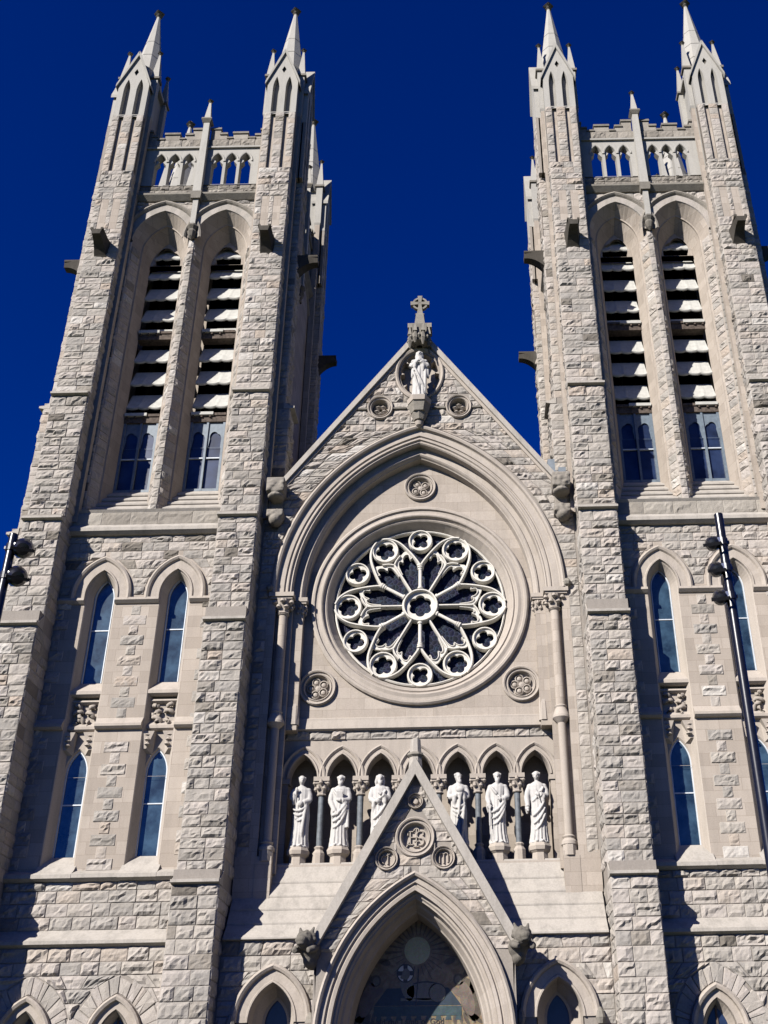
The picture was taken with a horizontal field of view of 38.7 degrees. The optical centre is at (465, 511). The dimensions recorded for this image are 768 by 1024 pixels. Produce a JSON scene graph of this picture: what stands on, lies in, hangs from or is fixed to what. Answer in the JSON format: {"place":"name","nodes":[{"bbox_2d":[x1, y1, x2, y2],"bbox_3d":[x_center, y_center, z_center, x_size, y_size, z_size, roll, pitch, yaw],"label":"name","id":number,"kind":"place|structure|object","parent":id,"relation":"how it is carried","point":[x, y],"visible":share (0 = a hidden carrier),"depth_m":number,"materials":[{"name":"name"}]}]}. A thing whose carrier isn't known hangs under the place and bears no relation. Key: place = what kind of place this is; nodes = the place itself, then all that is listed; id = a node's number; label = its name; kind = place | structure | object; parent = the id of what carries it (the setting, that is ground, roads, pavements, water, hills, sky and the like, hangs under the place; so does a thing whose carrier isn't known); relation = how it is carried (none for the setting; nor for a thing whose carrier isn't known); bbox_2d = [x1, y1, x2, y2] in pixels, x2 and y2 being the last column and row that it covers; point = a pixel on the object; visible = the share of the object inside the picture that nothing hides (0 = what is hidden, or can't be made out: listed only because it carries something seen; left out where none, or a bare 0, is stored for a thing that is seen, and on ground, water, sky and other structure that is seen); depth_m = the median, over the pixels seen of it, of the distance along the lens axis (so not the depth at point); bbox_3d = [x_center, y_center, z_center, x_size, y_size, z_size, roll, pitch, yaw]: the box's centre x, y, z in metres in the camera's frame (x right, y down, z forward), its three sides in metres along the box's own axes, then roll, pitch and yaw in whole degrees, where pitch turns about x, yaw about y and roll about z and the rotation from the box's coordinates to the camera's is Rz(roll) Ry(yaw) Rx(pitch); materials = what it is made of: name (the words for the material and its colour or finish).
{"place":"outdoors","nodes":[
{"label":"outdoors","id":0,"kind":"place"},
{"bbox_2d":[0,0,767,570],"label":"sky","id":1,"kind":"structure","parent":0,"point":[425,132],"materials":[{"name":"blue"}]},
{"label":"ground","id":2,"kind":"structure","parent":0,"visible":0},
{"bbox_2d":[0,0,767,1023],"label":"church","id":3,"kind":"structure","parent":2,"relation":"on","point":[240,602],"depth_m":39.61,"materials":[{"name":"stone"}]},
{"bbox_2d":[288,776,312,847],"bbox_3d":[-5.588,10.100,36.705,0.684,2.455,0.655,25,-39,-38],"label":"saint statue","id":4,"kind":"object","parent":3,"relation":"on","point":[301,796],"visible":0.98,"depth_m":36.49,"materials":[{"name":"white stone"}]},
{"bbox_2d":[328,775,351,847],"bbox_3d":[-4.261,10.069,36.697,0.716,2.455,0.660,18,-35,-30],"label":"saint statue","id":5,"kind":"object","parent":3,"relation":"on","point":[340,797],"visible":0.98,"depth_m":36.46,"materials":[{"name":"white stone"}]},
{"bbox_2d":[368,774,391,833],"bbox_3d":[-2.906,10.049,36.710,0.691,2.455,0.655,-25,-37,35],"label":"saint statue","id":6,"kind":"object","parent":3,"relation":"on","point":[379,796],"visible":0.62,"depth_m":36.70,"materials":[{"name":"white stone"}]},
{"bbox_2d":[409,351,429,394],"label":"praying statue","id":7,"kind":"object","parent":3,"relation":"on","point":[419,366],"visible":0.91,"depth_m":44.05,"materials":[{"name":"white stone"}]},
{"bbox_2d":[311,507,527,705],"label":"rose window","id":8,"kind":"structure","parent":3,"relation":"in","point":[413,606],"depth_m":40.84,"materials":[{"name":"stone"}]},
{"bbox_2d":[447,772,469,843],"bbox_3d":[-0.242,9.994,36.710,0.671,2.457,0.655,-26,-38,37],"label":"saint statue","id":9,"kind":"object","parent":3,"relation":"on","point":[458,793],"visible":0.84,"depth_m":36.60,"materials":[{"name":"white stone"}]},
{"bbox_2d":[485,772,509,844],"bbox_3d":[1.047,9.954,36.683,0.782,2.455,0.657,21,-37,-34],"label":"saint statue","id":10,"kind":"object","parent":3,"relation":"on","point":[497,795],"visible":0.98,"depth_m":36.49,"materials":[{"name":"white stone"}]},
{"bbox_2d":[524,771,549,843],"bbox_3d":[2.396,9.927,36.682,0.684,2.455,0.754,-27,-38,37],"label":"saint statue","id":11,"kind":"object","parent":3,"relation":"on","point":[536,794],"visible":0.97,"depth_m":36.54,"materials":[{"name":"white stone"}]},
{"label":"pavement","id":12,"kind":"structure","parent":0,"visible":0},
{"bbox_2d":[0,533,34,621],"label":"floodlight pole","id":13,"kind":"object","parent":12,"relation":"on","point":[17,576],"visible":1,"depth_m":14.35,"materials":[{"name":"black metal"}]},
{"bbox_2d":[703,512,767,875],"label":"floodlight pole","id":14,"kind":"object","parent":12,"relation":"on","point":[720,542],"visible":1,"depth_m":13.40,"materials":[{"name":"black metal"}]}
]}

